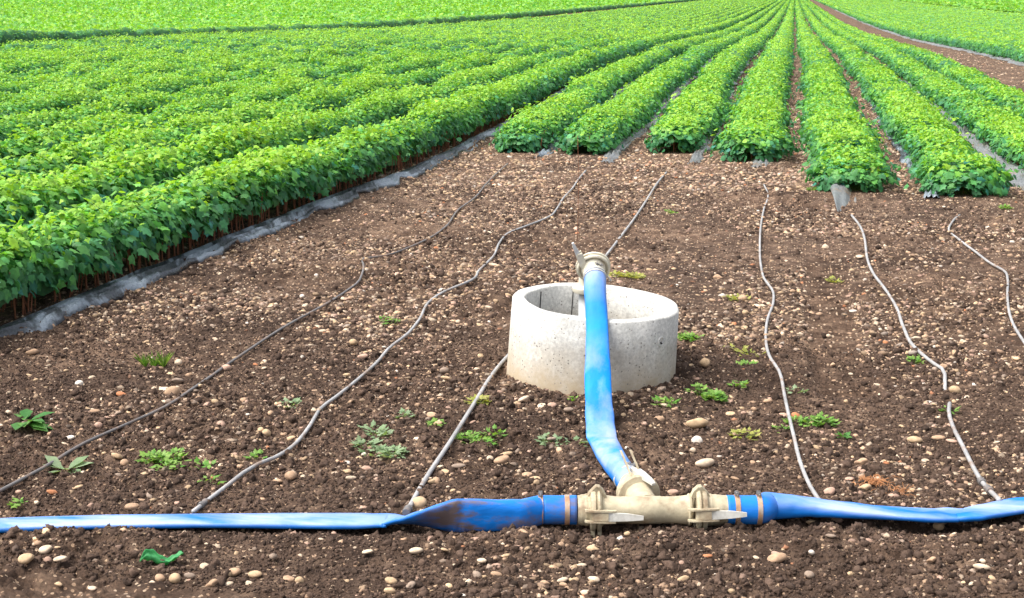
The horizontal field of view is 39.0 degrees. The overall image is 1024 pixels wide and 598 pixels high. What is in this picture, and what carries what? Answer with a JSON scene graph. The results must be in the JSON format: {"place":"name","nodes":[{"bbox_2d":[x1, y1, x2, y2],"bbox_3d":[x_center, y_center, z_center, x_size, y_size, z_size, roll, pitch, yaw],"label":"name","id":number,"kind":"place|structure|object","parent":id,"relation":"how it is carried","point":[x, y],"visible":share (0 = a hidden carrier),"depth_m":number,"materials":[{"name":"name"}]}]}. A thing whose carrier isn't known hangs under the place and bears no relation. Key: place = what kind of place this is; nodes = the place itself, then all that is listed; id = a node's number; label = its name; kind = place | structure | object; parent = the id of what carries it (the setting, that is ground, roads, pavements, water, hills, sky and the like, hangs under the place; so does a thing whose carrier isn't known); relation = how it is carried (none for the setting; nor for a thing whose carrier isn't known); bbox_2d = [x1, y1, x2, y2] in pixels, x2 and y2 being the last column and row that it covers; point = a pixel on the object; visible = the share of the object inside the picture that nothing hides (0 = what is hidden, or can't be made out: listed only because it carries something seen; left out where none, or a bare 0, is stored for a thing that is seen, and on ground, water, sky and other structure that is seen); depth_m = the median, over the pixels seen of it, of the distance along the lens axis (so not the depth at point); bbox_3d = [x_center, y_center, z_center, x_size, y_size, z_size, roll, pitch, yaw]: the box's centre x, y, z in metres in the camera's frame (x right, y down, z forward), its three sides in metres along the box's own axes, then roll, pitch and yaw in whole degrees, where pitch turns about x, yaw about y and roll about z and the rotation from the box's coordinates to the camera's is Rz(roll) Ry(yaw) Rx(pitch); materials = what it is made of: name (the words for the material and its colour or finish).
{"place":"outdoors","nodes":[
{"label":"outdoors","id":0,"kind":"place"},
{"bbox_2d":[0,0,1023,597],"bbox_3d":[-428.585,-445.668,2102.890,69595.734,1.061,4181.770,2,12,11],"label":"ground","id":1,"kind":"structure","parent":0,"point":[24,582],"depth_m":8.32,"materials":[{"name":"soil"}]},
{"bbox_2d":[8,497,27,507],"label":"weed","id":2,"kind":"object","parent":1,"relation":"on","point":[13,505],"visible":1,"depth_m":5.81,"materials":[{"name":"green plant"}]},
{"bbox_2d":[18,553,33,563],"bbox_3d":[-1.730,0.923,5.150,0.058,0.031,0.042,-13,23,-13],"label":"stone","id":3,"kind":"object","parent":1,"relation":"on","point":[25,558],"visible":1,"depth_m":5.14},
{"bbox_2d":[11,409,53,430],"bbox_3d":[-2.288,0.582,6.931,0.198,0.066,0.340,-3,12,-14],"label":"weed","id":4,"kind":"object","parent":1,"relation":"on","point":[38,424],"visible":1,"depth_m":6.89,"materials":[{"name":"green plant"}]},
{"bbox_2d":[38,545,52,553],"bbox_3d":[-1.695,0.910,5.259,0.053,0.028,0.038,-12,10,-10],"label":"stone","id":5,"kind":"object","parent":1,"relation":"on","point":[44,549],"visible":1,"depth_m":5.25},
{"bbox_2d":[43,455,92,473],"bbox_3d":[-1.947,0.723,6.310,0.212,0.064,0.211,2,12,11],"label":"weed","id":6,"kind":"object","parent":1,"relation":"on","point":[76,462],"visible":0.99,"depth_m":6.32,"materials":[{"name":"green plant"}]},
{"bbox_2d":[125,503,139,509],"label":"stone","id":7,"kind":"object","parent":1,"relation":"on","point":[130,506],"visible":1,"depth_m":5.80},
{"bbox_2d":[133,347,172,366],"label":"weed","id":8,"kind":"object","parent":1,"relation":"on","point":[144,362],"visible":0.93,"depth_m":8.02,"materials":[{"name":"green plant"}]},
{"bbox_2d":[140,549,182,564],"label":"fallen leaf","id":9,"kind":"object","parent":1,"relation":"on","point":[152,555],"visible":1,"depth_m":5.22,"materials":[{"name":"plant"}]},
{"bbox_2d":[164,386,179,394],"bbox_3d":[-1.736,0.476,7.399,0.081,0.063,0.069,-24,18,-25],"label":"stone","id":10,"kind":"object","parent":1,"relation":"on","point":[175,390],"visible":0.68,"depth_m":7.38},
{"bbox_2d":[169,573,180,583],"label":"stone","id":11,"kind":"object","parent":1,"relation":"on","point":[174,578],"visible":1,"depth_m":5.07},
{"bbox_2d":[134,447,216,470],"bbox_3d":[-1.470,0.716,6.358,0.282,0.073,0.380,-10,16,-39],"label":"weed","id":12,"kind":"object","parent":1,"relation":"on","point":[164,456],"visible":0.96,"depth_m":6.38,"materials":[{"name":"green plant"}]},
{"bbox_2d":[0,163,508,491],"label":"drip tube","id":13,"kind":"object","parent":1,"relation":"on","point":[34,472],"visible":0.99,"depth_m":7.80,"materials":[{"name":"plastic"}]},
{"bbox_2d":[243,449,266,459],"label":"weed","id":14,"kind":"object","parent":1,"relation":"on","point":[256,452],"visible":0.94,"depth_m":6.42,"materials":[{"name":"green plant"}]},
{"bbox_2d":[248,570,261,577],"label":"stone","id":15,"kind":"object","parent":1,"relation":"on","point":[254,574],"visible":1,"depth_m":5.13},
{"bbox_2d":[0,88,565,336],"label":"plastic film","id":16,"kind":"object","parent":1,"relation":"on","point":[107,292],"visible":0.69,"depth_m":11.16,"materials":[{"name":"plastic"}]},
{"bbox_2d":[0,491,576,532],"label":"blue supply hose","id":17,"kind":"object","parent":1,"relation":"on","point":[480,515],"visible":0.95,"depth_m":5.58,"materials":[{"name":"plastic"}]},
{"bbox_2d":[276,397,301,407],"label":"weed","id":18,"kind":"object","parent":1,"relation":"on","point":[296,400],"visible":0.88,"depth_m":7.26,"materials":[{"name":"green plant"}]},
{"bbox_2d":[285,471,296,479],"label":"stone","id":19,"kind":"object","parent":1,"relation":"on","point":[290,475],"visible":1,"depth_m":6.14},
{"bbox_2d":[0,0,666,31],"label":"distant vines","id":20,"kind":"object","parent":1,"relation":"on","point":[57,15],"visible":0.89,"depth_m":170.64,"materials":[{"name":"green plant"}]},
{"bbox_2d":[0,0,697,45],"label":"vine row","id":21,"kind":"object","parent":1,"relation":"on","point":[27,35],"visible":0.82,"depth_m":82.89,"materials":[{"name":"green plant"}]},
{"bbox_2d":[0,0,702,48],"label":"vine row","id":22,"kind":"object","parent":1,"relation":"on","point":[227,32],"visible":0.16,"depth_m":66.26,"materials":[{"name":"green plant"}]},
{"bbox_2d":[0,0,710,50],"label":"vine row","id":23,"kind":"object","parent":1,"relation":"on","point":[21,45],"visible":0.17,"depth_m":54.59,"materials":[{"name":"green plant"}]},
{"bbox_2d":[1,0,713,52],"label":"vine row","id":24,"kind":"object","parent":1,"relation":"on","point":[52,47],"visible":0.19,"depth_m":50.62,"materials":[{"name":"green plant"}]},
{"bbox_2d":[1,0,715,57],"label":"vine row","id":25,"kind":"object","parent":1,"relation":"on","point":[170,40],"visible":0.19,"depth_m":53.21,"materials":[{"name":"green plant"}]},
{"bbox_2d":[0,0,721,63],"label":"vine row","id":26,"kind":"object","parent":1,"relation":"on","point":[157,46],"visible":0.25,"depth_m":45.52,"materials":[{"name":"green plant"}]},
{"bbox_2d":[0,0,725,68],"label":"vine row","id":27,"kind":"object","parent":1,"relation":"on","point":[21,58],"visible":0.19,"depth_m":43.07,"materials":[{"name":"green plant"}]},
{"bbox_2d":[0,0,730,74],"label":"vine row","id":28,"kind":"object","parent":1,"relation":"on","point":[50,61],"visible":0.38,"depth_m":37.34,"materials":[{"name":"green plant"}]},
{"bbox_2d":[0,0,735,80],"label":"vine row","id":29,"kind":"object","parent":1,"relation":"on","point":[58,68],"visible":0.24,"depth_m":37.34,"materials":[{"name":"green plant"}]},
{"bbox_2d":[0,0,741,90],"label":"vine row","id":30,"kind":"object","parent":1,"relation":"on","point":[86,68],"visible":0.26,"depth_m":35.81,"materials":[{"name":"green plant"}]},
{"bbox_2d":[0,0,745,96],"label":"vine row","id":31,"kind":"object","parent":1,"relation":"on","point":[19,87],"visible":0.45,"depth_m":32.99,"materials":[{"name":"green plant"}]},
{"bbox_2d":[0,0,749,114],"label":"vine row","id":32,"kind":"object","parent":1,"relation":"on","point":[102,83],"visible":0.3,"depth_m":30.09,"materials":[{"name":"green plant"}]},
{"bbox_2d":[358,420,393,437],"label":"weed","id":33,"kind":"object","parent":1,"relation":"on","point":[381,428],"visible":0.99,"depth_m":6.74,"materials":[{"name":"green plant"}]},
{"bbox_2d":[0,0,752,122],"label":"vine row","id":34,"kind":"object","parent":1,"relation":"on","point":[54,100],"visible":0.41,"depth_m":25.07,"materials":[{"name":"green plant"}]},
{"bbox_2d":[0,0,758,143],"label":"vine row","id":35,"kind":"object","parent":1,"relation":"on","point":[135,103],"visible":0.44,"depth_m":23.14,"materials":[{"name":"green plant"}]},
{"bbox_2d":[350,435,409,457],"bbox_3d":[-0.591,0.676,6.526,0.316,0.075,0.162,11,16,41],"label":"weed","id":36,"kind":"object","parent":1,"relation":"on","point":[383,449],"visible":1,"depth_m":6.52,"materials":[{"name":"green plant"}]},
{"bbox_2d":[0,0,763,165],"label":"vine row","id":37,"kind":"object","parent":1,"relation":"on","point":[34,142],"visible":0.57,"depth_m":20.71,"materials":[{"name":"green plant"}]},
{"bbox_2d":[0,0,767,183],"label":"vine row","id":38,"kind":"object","parent":1,"relation":"on","point":[54,159],"visible":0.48,"depth_m":18.86,"materials":[{"name":"green plant"}]},
{"bbox_2d":[0,0,772,236],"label":"vine row","id":39,"kind":"object","parent":1,"relation":"on","point":[24,196],"visible":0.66,"depth_m":14.93,"materials":[{"name":"green plant"}]},
{"bbox_2d":[0,0,777,318],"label":"vine row","id":40,"kind":"object","parent":1,"relation":"on","point":[56,251],"visible":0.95,"depth_m":12.44,"materials":[{"name":"green plant"}]},
{"bbox_2d":[191,170,586,513],"bbox_3d":[-0.150,-0.326,11.150,0.222,0.061,11.301,2,12,11],"label":"drip tube","id":41,"kind":"object","parent":1,"relation":"on","point":[201,504],"visible":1,"depth_m":7.44,"materials":[{"name":"plastic"}]},
{"bbox_2d":[412,496,426,508],"bbox_3d":[-0.378,0.825,5.846,0.073,0.054,0.065,-12,22,8],"label":"stone","id":42,"kind":"object","parent":1,"relation":"on","point":[420,501],"visible":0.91,"depth_m":5.82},
{"bbox_2d":[464,394,490,404],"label":"weed","id":43,"kind":"object","parent":1,"relation":"on","point":[482,396],"visible":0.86,"depth_m":7.24,"materials":[{"name":"yellow plant"}]},
{"bbox_2d":[456,424,507,446],"bbox_3d":[-0.156,0.637,6.703,0.281,0.088,0.207,2,12,11],"label":"weed","id":44,"kind":"object","parent":1,"relation":"on","point":[478,437],"visible":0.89,"depth_m":6.70,"materials":[{"name":"green plant"}]},
{"bbox_2d":[494,455,508,463],"bbox_3d":[-0.046,0.705,6.347,0.072,0.034,0.045,-17,17,-5],"label":"stone","id":45,"kind":"object","parent":1,"relation":"on","point":[502,459],"visible":1,"depth_m":6.33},
{"bbox_2d":[1,215,1019,597],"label":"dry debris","id":46,"kind":"object","parent":1,"relation":"on","point":[473,467],"visible":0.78,"depth_m":6.77,"materials":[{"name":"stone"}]},
{"bbox_2d":[0,48,1023,597],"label":"pebbles","id":47,"kind":"object","parent":1,"relation":"on","point":[562,278],"visible":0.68,"depth_m":9.65,"materials":[{"name":"stone"}]},
{"bbox_2d":[402,171,666,515],"bbox_3d":[0.647,-0.304,11.073,0.127,0.060,11.185,2,12,11],"label":"drip tube","id":48,"kind":"object","parent":1,"relation":"on","point":[407,509],"visible":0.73,"depth_m":6.86,"materials":[{"name":"plastic"}]},
{"bbox_2d":[535,432,589,446],"bbox_3d":[0.229,0.649,6.625,0.270,0.072,0.164,-1,12,-6],"label":"weed","id":49,"kind":"object","parent":1,"relation":"on","point":[544,435],"visible":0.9,"depth_m":6.63,"materials":[{"name":"green plant"}]},
{"bbox_2d":[572,242,611,316],"bbox_3d":[0.423,0.079,7.751,0.219,0.815,0.268,2,12,11],"label":"standpipe","id":50,"kind":"object","parent":1,"relation":"on","point":[584,262],"visible":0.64,"depth_m":7.63,"materials":[{"name":"plastic"}]},
{"bbox_2d":[583,261,634,486],"bbox_3d":[0.426,0.308,6.772,0.186,0.649,1.867,0,12,-2],"label":"blue riser hose","id":51,"kind":"object","parent":50,"relation":"hanging from","point":[602,439],"visible":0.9,"depth_m":6.93,"materials":[{"name":"plastic"}]},
{"bbox_2d":[506,283,678,394],"bbox_3d":[0.435,0.239,7.800,0.919,0.476,0.916,6,13,10],"label":"concrete ring","id":52,"kind":"object","parent":1,"relation":"on","point":[547,343],"visible":0.77,"depth_m":7.47,"materials":[{"name":"concrete"}]},
{"bbox_2d":[534,68,655,157],"bbox_3d":[2.175,-4.065,28.662,0.495,0.140,22.406,2,12,10],"label":"plastic film","id":53,"kind":"object","parent":1,"relation":"on","point":[542,152],"visible":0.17,"depth_m":18.69,"materials":[{"name":"plastic"}]},
{"bbox_2d":[608,270,645,278],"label":"weed","id":54,"kind":"object","parent":1,"relation":"on","point":[630,274],"visible":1,"depth_m":10.53,"materials":[{"name":"yellow plant"}]},
{"bbox_2d":[489,0,782,152],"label":"vine row","id":55,"kind":"object","parent":1,"relation":"on","point":[534,129],"visible":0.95,"depth_m":23.83,"materials":[{"name":"green plant"}]},
{"bbox_2d":[601,59,711,162],"bbox_3d":[3.576,-4.409,30.258,0.372,0.145,26.702,2,12,10],"label":"plastic film","id":56,"kind":"object","parent":1,"relation":"on","point":[612,154],"visible":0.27,"depth_m":20.39,"materials":[{"name":"plastic"}]},
{"bbox_2d":[577,450,746,537],"bbox_3d":[0.580,0.777,5.740,0.647,0.271,0.384,0,12,0],"label":"tee fitting","id":57,"kind":"object","parent":1,"relation":"on","point":[637,499],"visible":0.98,"depth_m":5.62,"materials":[{"name":"beige plastic"}]},
{"bbox_2d":[651,395,680,407],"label":"weed","id":58,"kind":"object","parent":1,"relation":"on","point":[658,398],"visible":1,"depth_m":7.18,"materials":[{"name":"green plant"}]},
{"bbox_2d":[550,0,786,154],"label":"vine row","id":59,"kind":"object","parent":1,"relation":"on","point":[625,113],"visible":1,"depth_m":22.52,"materials":[{"name":"green plant"}]},
{"bbox_2d":[677,330,703,341],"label":"weed","id":60,"kind":"object","parent":1,"relation":"on","point":[685,335],"visible":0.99,"depth_m":8.56,"materials":[{"name":"green plant"}]},
{"bbox_2d":[686,418,708,428],"bbox_3d":[0.883,0.593,6.901,0.109,0.055,0.068,-9,2,11],"label":"stone","id":61,"kind":"object","parent":1,"relation":"on","point":[696,423],"visible":1,"depth_m":6.87,"materials":[{"name":"stone"}]},
{"bbox_2d":[695,458,714,467],"bbox_3d":[0.851,0.723,6.380,0.088,0.041,0.054,-10,-3,17],"label":"stone","id":62,"kind":"object","parent":1,"relation":"on","point":[705,462],"visible":1,"depth_m":6.36,"materials":[{"name":"stone"}]},
{"bbox_2d":[684,382,727,401],"bbox_3d":[1.002,0.485,7.420,0.177,0.070,0.255,-8,14,-32],"label":"weed","id":63,"kind":"object","parent":1,"relation":"on","point":[715,394],"visible":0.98,"depth_m":7.41,"materials":[{"name":"green plant"}]},
{"bbox_2d":[644,0,789,153],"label":"vine row","id":64,"kind":"object","parent":1,"relation":"on","point":[696,112],"visible":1,"depth_m":22.12,"materials":[{"name":"green plant"}]},
{"bbox_2d":[687,47,762,163],"bbox_3d":[6.101,-5.922,37.821,0.381,0.325,42.601,2,12,10],"label":"plastic film","id":65,"kind":"object","parent":1,"relation":"on","point":[697,155],"visible":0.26,"depth_m":18.52,"materials":[{"name":"plastic"}]},
{"bbox_2d":[723,343,764,356],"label":"weed","id":66,"kind":"object","parent":1,"relation":"on","point":[738,350],"visible":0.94,"depth_m":8.34,"materials":[{"name":"yellow plant"}]},
{"bbox_2d":[728,426,761,439],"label":"weed","id":67,"kind":"object","parent":1,"relation":"on","point":[742,431],"visible":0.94,"depth_m":6.80,"materials":[{"name":"yellow plant"}]},
{"bbox_2d":[705,0,804,161],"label":"vine row","id":68,"kind":"object","parent":1,"relation":"on","point":[759,113],"visible":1,"depth_m":20.91,"materials":[{"name":"green plant"}]},
{"bbox_2d":[751,147,769,167],"bbox_3d":[3.186,-1.876,18.354,0.236,0.120,3.350,2,12,11],"label":"plastic film","id":69,"kind":"object","parent":1,"relation":"on","point":[759,161],"visible":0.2,"depth_m":17.03,"materials":[{"name":"plastic"}]},
{"bbox_2d":[767,553,786,562],"bbox_3d":[0.968,0.947,5.287,0.076,0.034,0.046,-14,19,-1],"label":"stone","id":70,"kind":"object","parent":1,"relation":"on","point":[777,557],"visible":1,"depth_m":5.27,"materials":[{"name":"stone"}]},
{"bbox_2d":[759,184,820,498],"bbox_3d":[1.879,-0.183,10.515,0.168,0.057,9.714,2,12,8],"label":"drip tube","id":71,"kind":"object","parent":1,"relation":"on","point":[809,484],"visible":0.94,"depth_m":7.65,"materials":[{"name":"plastic"}]},
{"bbox_2d":[782,411,840,426],"bbox_3d":[1.453,0.585,6.997,0.285,0.066,0.177,-3,12,-15],"label":"weed","id":72,"kind":"object","parent":1,"relation":"on","point":[817,417],"visible":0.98,"depth_m":7.00,"materials":[{"name":"green plant"}]},
{"bbox_2d":[830,181,856,210],"bbox_3d":[3.232,-0.991,14.104,0.258,0.187,1.424,2,12,11],"label":"film flap","id":73,"kind":"object","parent":1,"relation":"on","point":[841,194],"visible":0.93,"depth_m":14.27,"materials":[{"name":"grey plastic"}]},
{"bbox_2d":[794,0,907,192],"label":"vine row","id":74,"kind":"object","parent":1,"relation":"on","point":[840,137],"visible":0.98,"depth_m":18.44,"materials":[{"name":"green plant"}]},
{"bbox_2d":[727,491,1023,524],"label":"blue supply hose","id":75,"kind":"object","parent":1,"relation":"on","point":[758,507],"visible":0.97,"depth_m":5.66,"materials":[{"name":"plastic"}]},
{"bbox_2d":[851,474,900,490],"bbox_3d":[1.540,0.780,6.163,0.224,0.069,0.149,-8,15,-34],"label":"dry straw","id":76,"kind":"object","parent":1,"relation":"on","point":[873,480],"visible":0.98,"depth_m":6.14,"materials":[{"name":"plant"}]},
{"bbox_2d":[861,92,939,197],"bbox_3d":[5.588,-2.567,21.584,0.240,0.128,15.351,2,12,11],"label":"plastic film","id":77,"kind":"object","parent":1,"relation":"on","point":[898,147],"visible":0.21,"depth_m":17.73,"materials":[{"name":"plastic"}]},
{"bbox_2d":[888,482,914,495],"bbox_3d":[1.609,0.795,6.022,0.139,0.062,0.095,2,12,11],"label":"dry straw","id":78,"kind":"object","parent":1,"relation":"on","point":[901,490],"visible":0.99,"depth_m":6.02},
{"bbox_2d":[799,0,1021,197],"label":"vine row","id":79,"kind":"object","parent":1,"relation":"on","point":[922,130],"visible":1,"depth_m":18.52,"materials":[{"name":"green plant"}]},
{"bbox_2d":[803,0,1023,171],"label":"vine row","id":80,"kind":"object","parent":1,"relation":"on","point":[999,129],"visible":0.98,"depth_m":23.63,"materials":[{"name":"green plant"}]},
{"bbox_2d":[907,436,922,442],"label":"stone","id":81,"kind":"object","parent":1,"relation":"on","point":[913,439],"visible":0.95,"depth_m":6.70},
{"bbox_2d":[807,0,1023,115],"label":"vine row","id":82,"kind":"object","parent":1,"relation":"on","point":[993,90],"visible":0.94,"depth_m":31.59,"materials":[{"name":"green plant"}]},
{"bbox_2d":[815,0,1023,61],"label":"crop row","id":83,"kind":"object","parent":1,"relation":"on","point":[1015,52],"visible":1,"depth_m":59.23,"materials":[{"name":"green plant"}]},
{"bbox_2d":[822,0,1023,44],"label":"crop row","id":84,"kind":"object","parent":1,"relation":"on","point":[934,30],"visible":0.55,"depth_m":85.89,"materials":[{"name":"green plant"}]},
{"bbox_2d":[827,0,1023,39],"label":"crop row","id":85,"kind":"object","parent":1,"relation":"on","point":[948,29],"visible":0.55,"depth_m":96.17,"materials":[{"name":"green plant"}]},
{"bbox_2d":[851,214,1001,500],"bbox_3d":[2.531,0.069,9.539,0.127,0.151,7.642,2,12,8],"label":"drip tube","id":86,"kind":"object","parent":1,"relation":"on","point":[988,489],"visible":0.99,"depth_m":7.64,"materials":[{"name":"plastic"}]},
{"bbox_2d":[831,0,1023,37],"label":"crop row","id":87,"kind":"object","parent":1,"relation":"on","point":[980,30],"visible":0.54,"depth_m":102.56,"materials":[{"name":"green plant"}]},
{"bbox_2d":[835,9,1023,65],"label":"plastic film","id":88,"kind":"object","parent":1,"relation":"on","point":[1012,61],"visible":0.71,"depth_m":56.20,"materials":[{"name":"plastic"}]},
{"bbox_2d":[836,0,1023,35],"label":"crop row","id":89,"kind":"object","parent":1,"relation":"on","point":[950,23],"visible":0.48,"depth_m":112.23,"materials":[{"name":"green plant"}]},
{"bbox_2d":[840,0,1023,31],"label":"crop row","id":90,"kind":"object","parent":1,"relation":"on","point":[957,23],"visible":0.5,"depth_m":122.25,"materials":[{"name":"green plant"}]},
{"bbox_2d":[844,0,1023,29],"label":"crop row","id":91,"kind":"object","parent":1,"relation":"on","point":[980,23],"visible":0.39,"depth_m":123.89,"materials":[{"name":"green plant"}]},
{"bbox_2d":[850,0,1023,27],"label":"crop row","id":92,"kind":"object","parent":1,"relation":"on","point":[962,19],"visible":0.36,"depth_m":139.58,"materials":[{"name":"green plant"}]},
{"bbox_2d":[852,0,1023,26],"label":"crop row","id":93,"kind":"object","parent":1,"relation":"on","point":[980,19],"visible":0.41,"depth_m":143.42,"materials":[{"name":"green plant"}]},
{"bbox_2d":[857,0,1023,24],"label":"crop row","id":94,"kind":"object","parent":1,"relation":"on","point":[987,19],"visible":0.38,"depth_m":151.92,"materials":[{"name":"green plant"}]},
{"bbox_2d":[864,0,1023,22],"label":"vine row","id":95,"kind":"object","parent":1,"relation":"on","point":[947,11],"visible":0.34,"depth_m":159.61,"materials":[{"name":"green plant"}]},
{"bbox_2d":[866,0,1023,20],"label":"vine row","id":96,"kind":"object","parent":1,"relation":"on","point":[953,11],"visible":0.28,"depth_m":164.41,"materials":[{"name":"green plant"}]},
{"bbox_2d":[872,0,1023,18],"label":"vine row","id":97,"kind":"object","parent":1,"relation":"on","point":[1004,16],"visible":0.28,"depth_m":177.05,"materials":[{"name":"green plant"}]},
{"bbox_2d":[876,0,1023,18],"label":"vine row","id":98,"kind":"object","parent":1,"relation":"on","point":[1011,16],"visible":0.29,"depth_m":172.12,"materials":[{"name":"green plant"}]},
{"bbox_2d":[879,0,1023,16],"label":"vine row","id":99,"kind":"object","parent":1,"relation":"on","point":[980,11],"visible":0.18,"depth_m":195.51,"materials":[{"name":"green plant"}]},
{"bbox_2d":[885,0,1023,15],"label":"vine row","id":100,"kind":"object","parent":1,"relation":"on","point":[965,9],"visible":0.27,"depth_m":197.09,"materials":[{"name":"green plant"}]},
{"bbox_2d":[889,0,1022,13],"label":"vine row","id":101,"kind":"object","parent":1,"relation":"on","point":[960,7],"visible":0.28,"depth_m":210.66,"materials":[{"name":"green plant"}]},
{"bbox_2d":[894,0,1023,13],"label":"distant vines","id":102,"kind":"object","parent":1,"relation":"on","point":[1014,6],"visible":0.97,"depth_m":257.29,"materials":[{"name":"green plant"}]},
{"bbox_2d":[901,80,1023,190],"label":"plastic film","id":103,"kind":"object","parent":1,"relation":"on","point":[983,148],"visible":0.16,"depth_m":18.00,"materials":[{"name":"plastic"}]},
{"bbox_2d":[973,563,990,569],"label":"stone","id":104,"kind":"object","parent":1,"relation":"on","point":[979,566],"visible":1,"depth_m":5.16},
{"bbox_2d":[948,214,1023,343],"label":"drip tube","id":105,"kind":"object","parent":1,"relation":"on","point":[1007,287],"visible":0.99,"depth_m":10.36,"materials":[{"name":"plastic"}]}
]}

